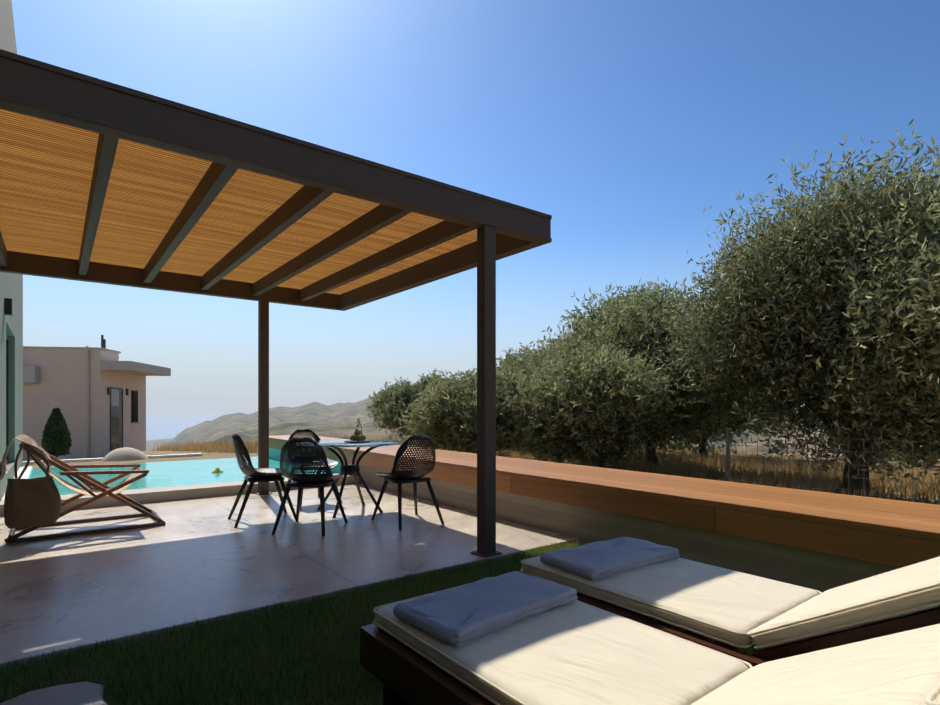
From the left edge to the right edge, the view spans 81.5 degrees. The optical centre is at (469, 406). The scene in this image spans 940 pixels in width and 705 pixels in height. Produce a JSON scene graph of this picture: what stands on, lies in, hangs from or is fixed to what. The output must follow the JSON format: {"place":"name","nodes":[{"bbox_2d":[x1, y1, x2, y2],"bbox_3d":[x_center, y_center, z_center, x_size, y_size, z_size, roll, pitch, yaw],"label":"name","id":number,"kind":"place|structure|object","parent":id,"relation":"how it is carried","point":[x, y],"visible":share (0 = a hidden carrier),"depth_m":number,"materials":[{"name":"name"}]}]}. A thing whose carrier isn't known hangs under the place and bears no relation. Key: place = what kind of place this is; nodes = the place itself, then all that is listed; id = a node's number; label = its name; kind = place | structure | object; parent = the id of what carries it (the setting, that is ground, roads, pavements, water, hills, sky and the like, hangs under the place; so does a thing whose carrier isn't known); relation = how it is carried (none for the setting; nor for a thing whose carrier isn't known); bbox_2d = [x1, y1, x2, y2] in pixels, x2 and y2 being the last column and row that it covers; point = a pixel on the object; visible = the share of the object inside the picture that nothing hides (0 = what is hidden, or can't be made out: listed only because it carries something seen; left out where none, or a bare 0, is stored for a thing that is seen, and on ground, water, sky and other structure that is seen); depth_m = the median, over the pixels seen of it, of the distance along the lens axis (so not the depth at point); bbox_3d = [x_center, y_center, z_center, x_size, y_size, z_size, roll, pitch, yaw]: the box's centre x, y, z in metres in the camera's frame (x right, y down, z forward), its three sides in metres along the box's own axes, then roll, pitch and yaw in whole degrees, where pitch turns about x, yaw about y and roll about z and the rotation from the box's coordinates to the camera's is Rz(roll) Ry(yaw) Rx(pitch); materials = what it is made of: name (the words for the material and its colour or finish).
{"place":"outdoors","nodes":[
{"label":"outdoors","id":0,"kind":"place"},
{"bbox_2d":[23,335,170,459],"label":"neighbour house","id":1,"kind":"structure","parent":0,"point":[96,396],"depth_m":18.06,"materials":[{"name":"beige paint"}]},
{"bbox_2d":[146,409,257,440],"bbox_3d":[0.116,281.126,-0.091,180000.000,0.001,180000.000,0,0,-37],"label":"sea water","id":2,"kind":"structure","parent":0,"point":[166,423],"depth_m":13364.37,"materials":[{"name":"blue liquid"}]},
{"bbox_2d":[297,440,401,447],"bbox_3d":[-1.298,0.391,5.896,1.120,0.012,1.120,0,0,-37],"label":"table","id":3,"kind":"object","parent":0,"point":[338,443],"visible":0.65,"depth_m":5.75,"materials":[{"name":"glass"}]},
{"bbox_2d":[344,419,370,442],"bbox_3d":[-1.251,0.258,5.998,0.300,0.253,0.366,0,0,-37],"label":"fruit stand","id":4,"kind":"object","parent":3,"relation":"on","point":[358,437],"visible":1,"depth_m":5.94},
{"bbox_2d":[0,539,764,704],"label":"lawn grass","id":5,"kind":"structure","parent":0,"point":[27,678],"depth_m":2.48,"materials":[{"name":"green plant"}]},
{"bbox_2d":[2,395,939,704],"bbox_3d":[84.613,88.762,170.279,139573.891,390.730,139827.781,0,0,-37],"label":"ground","id":6,"kind":"structure","parent":0,"point":[338,419],"depth_m":733.09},
{"bbox_2d":[0,0,22,500],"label":"house","id":7,"kind":"structure","parent":6,"relation":"on","point":[11,356],"depth_m":7.86,"materials":[{"name":"white paint"}]},
{"bbox_2d":[0,682,107,704],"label":"stepping stones","id":8,"kind":"object","parent":6,"relation":"on","point":[83,693],"visible":0.96,"depth_m":2.11,"materials":[{"name":"grey stone"}]},
{"bbox_2d":[40,408,71,457],"bbox_3d":[-11.092,0.793,14.631,0.720,1.567,0.714,0,0,-37],"label":"cypress","id":9,"kind":"object","parent":6,"relation":"on","point":[56,439],"depth_m":14.48,"materials":[{"name":"green plant"}]},
{"bbox_2d":[23,447,201,464],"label":"pool edge","id":10,"kind":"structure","parent":6,"relation":"on","point":[125,454],"depth_m":13.31,"materials":[{"name":"concrete"}]},
{"bbox_2d":[0,448,358,515],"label":"pool coping","id":11,"kind":"object","parent":6,"relation":"on","point":[159,494],"visible":0.12,"depth_m":6.74,"materials":[{"name":"concrete"}]},
{"bbox_2d":[30,457,335,494],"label":"swimming pool","id":12,"kind":"structure","parent":11,"relation":"in","point":[175,473],"depth_m":8.63,"materials":[{"name":"teal liquid"}]},
{"bbox_2d":[211,467,222,472],"bbox_3d":[-4.066,1.026,8.790,0.180,0.100,0.180,0,0,-37],"label":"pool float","id":13,"kind":"object","parent":12,"relation":"on","point":[217,470],"visible":0.75,"depth_m":8.75,"materials":[{"name":"yellow plastic"}]},
{"bbox_2d":[0,484,578,668],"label":"terrace slab","id":14,"kind":"structure","parent":6,"relation":"on","point":[202,559],"depth_m":4.03,"materials":[{"name":"concrete"}]},
{"bbox_2d":[0,434,164,542],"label":"deck chair","id":15,"kind":"object","parent":14,"relation":"on","point":[30,505],"visible":1,"depth_m":4.68,"materials":[{"name":"brown wood"}]},
{"bbox_2d":[228,434,297,527],"bbox_3d":[-2.067,0.700,5.437,0.588,0.871,0.528,0,0,-31],"label":"dining chair","id":16,"kind":"object","parent":14,"relation":"on","point":[253,474],"visible":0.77,"depth_m":5.29,"materials":[{"name":"black plastic"}]},
{"bbox_2d":[0,49,551,557],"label":"pergola frame","id":17,"kind":"object","parent":14,"relation":"on","point":[112,113],"visible":1,"depth_m":4.13,"materials":[{"name":"black metal"}]},
{"bbox_2d":[0,108,476,294],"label":"pergola roof","id":18,"kind":"structure","parent":17,"relation":"attached to","point":[46,169],"depth_m":4.45,"materials":[{"name":"brown wood"}]},
{"bbox_2d":[271,437,347,535],"bbox_3d":[-1.481,0.700,5.069,0.528,0.871,0.588,0,0,6],"label":"dining chair","id":19,"kind":"object","parent":14,"relation":"on","point":[319,480],"visible":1,"depth_m":4.88,"materials":[{"name":"black plastic"}]},
{"bbox_2d":[283,429,341,507],"bbox_3d":[-1.884,0.700,6.467,0.528,0.871,0.588,0,0,-40],"label":"dining chair","id":20,"kind":"object","parent":14,"relation":"on","point":[331,463],"visible":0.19,"depth_m":6.58,"materials":[{"name":"black plastic"}]},
{"bbox_2d":[317,446,382,517],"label":"table legs","id":21,"kind":"object","parent":14,"relation":"on","point":[346,468],"visible":0.77,"depth_m":5.84,"materials":[{"name":"black metal"}]},
{"bbox_2d":[371,435,443,529],"bbox_3d":[-0.609,0.700,5.353,0.528,0.871,0.588,0,0,-35],"label":"dining chair","id":22,"kind":"object","parent":14,"relation":"on","point":[399,477],"visible":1,"depth_m":5.18,"materials":[{"name":"black plastic"}]},
{"bbox_2d":[364,368,458,440],"bbox_3d":[-2.392,-0.133,26.872,5.676,3.819,4.854,0,0,-6],"label":"olive tree","id":23,"kind":"object","parent":6,"relation":"on","point":[387,405],"visible":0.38,"depth_m":26.25,"materials":[{"name":"green plant"}]},
{"bbox_2d":[152,433,748,453],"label":"dry grass","id":24,"kind":"structure","parent":6,"relation":"on","point":[193,447],"depth_m":24.92,"materials":[{"name":"beige plant"}]},
{"bbox_2d":[393,362,539,457],"bbox_3d":[0.057,0.111,10.627,2.846,2.126,2.807,0,0,-37],"label":"tree","id":25,"kind":"object","parent":6,"relation":"on","point":[446,413],"visible":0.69,"depth_m":10.07,"materials":[{"name":"green plant"}]},
{"bbox_2d":[502,350,614,465],"bbox_3d":[2.057,0.036,11.830,3.125,2.474,3.781,0,0,-37],"label":"tree","id":26,"kind":"object","parent":6,"relation":"on","point":[537,361],"depth_m":11.55,"materials":[{"name":"green plant"}]},
{"bbox_2d":[201,443,939,504],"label":"dry grass tufts","id":27,"kind":"object","parent":6,"relation":"on","point":[697,465],"visible":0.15,"depth_m":11.57,"materials":[{"name":"brown plant"}]},
{"bbox_2d":[496,333,687,469],"bbox_3d":[2.268,0.118,9.836,3.491,2.861,3.425,0,0,-37],"label":"olive bush","id":28,"kind":"object","parent":6,"relation":"on","point":[582,396],"depth_m":9.15,"materials":[{"name":"green plant"}]},
{"bbox_2d":[269,435,939,593],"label":"bench wall","id":29,"kind":"structure","parent":6,"relation":"on","point":[822,542],"depth_m":3.86,"materials":[{"name":"concrete"}]},
{"bbox_2d":[523,276,775,460],"bbox_3d":[4.402,-0.956,12.858,5.872,4.322,6.376,0,0,-37],"label":"tree","id":30,"kind":"object","parent":6,"relation":"on","point":[621,323],"visible":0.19,"depth_m":11.35,"materials":[{"name":"green plant"}]},
{"bbox_2d":[360,583,939,704],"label":"lounger","id":31,"kind":"object","parent":6,"relation":"on","point":[576,652],"visible":0.85,"depth_m":1.51,"materials":[{"name":"beige fabric"}]},
{"bbox_2d":[393,571,578,645],"bbox_3d":[0.072,0.704,1.970,0.641,0.062,0.376,0,0,-37],"label":"lounger towel","id":32,"kind":"object","parent":31,"relation":"on","point":[463,615],"visible":1,"depth_m":1.88,"materials":[{"name":"fabric"}]},
{"bbox_2d":[646,422,675,467],"bbox_3d":[4.265,-0.103,12.871,3.025,3.716,3.594,0,0,33],"label":"tree trunk","id":33,"kind":"object","parent":6,"relation":"on","point":[653,458],"depth_m":12.90,"materials":[{"name":"brown plant"}]},
{"bbox_2d":[682,424,720,457],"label":"tree trunk","id":34,"kind":"object","parent":6,"relation":"on","point":[703,450],"visible":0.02,"depth_m":18.36,"materials":[{"name":"brown plant"}]},
{"bbox_2d":[656,400,784,454],"bbox_3d":[7.972,-0.406,18.742,6.380,3.931,6.542,0,0,-37],"label":"tree","id":35,"kind":"object","parent":6,"relation":"on","point":[723,431],"depth_m":17.63,"materials":[{"name":"green plant"}]},
{"bbox_2d":[520,546,939,667],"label":"lounger","id":36,"kind":"object","parent":6,"relation":"on","point":[735,614],"visible":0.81,"depth_m":1.90,"materials":[{"name":"beige fabric"}]},
{"bbox_2d":[540,537,679,580],"bbox_3d":[0.669,0.705,2.590,0.634,0.063,0.352,0,0,-37],"label":"lounger towel","id":37,"kind":"object","parent":36,"relation":"on","point":[595,561],"visible":1,"depth_m":2.50,"materials":[{"name":"fabric"}]},
{"bbox_2d":[638,119,939,496],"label":"tree","id":38,"kind":"object","parent":6,"relation":"on","point":[858,270],"depth_m":7.09,"materials":[{"name":"green plant"}]},
{"bbox_2d":[726,429,939,503],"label":"wire fence","id":39,"kind":"object","parent":6,"relation":"on","point":[728,466],"visible":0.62,"depth_m":6.59,"materials":[{"name":"grey metal"}]},
{"bbox_2d":[832,417,939,467],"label":"olive","id":40,"kind":"object","parent":6,"relation":"on","point":[908,456],"depth_m":10.22,"materials":[{"name":"green plant"}]},
{"bbox_2d":[12,0,939,408],"label":"sky","id":41,"kind":"structure","parent":0,"point":[616,121],"materials":[{"name":"blue"}]},
{"bbox_2d":[496,328,565,448],"bbox_3d":[2.619,-0.287,17.855,5.870,4.255,5.903,0,0,-37],"label":"olive","id":42,"kind":"object","parent":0,"point":[508,361],"visible":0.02,"depth_m":16.88,"materials":[{"name":"green plant"}]}
]}

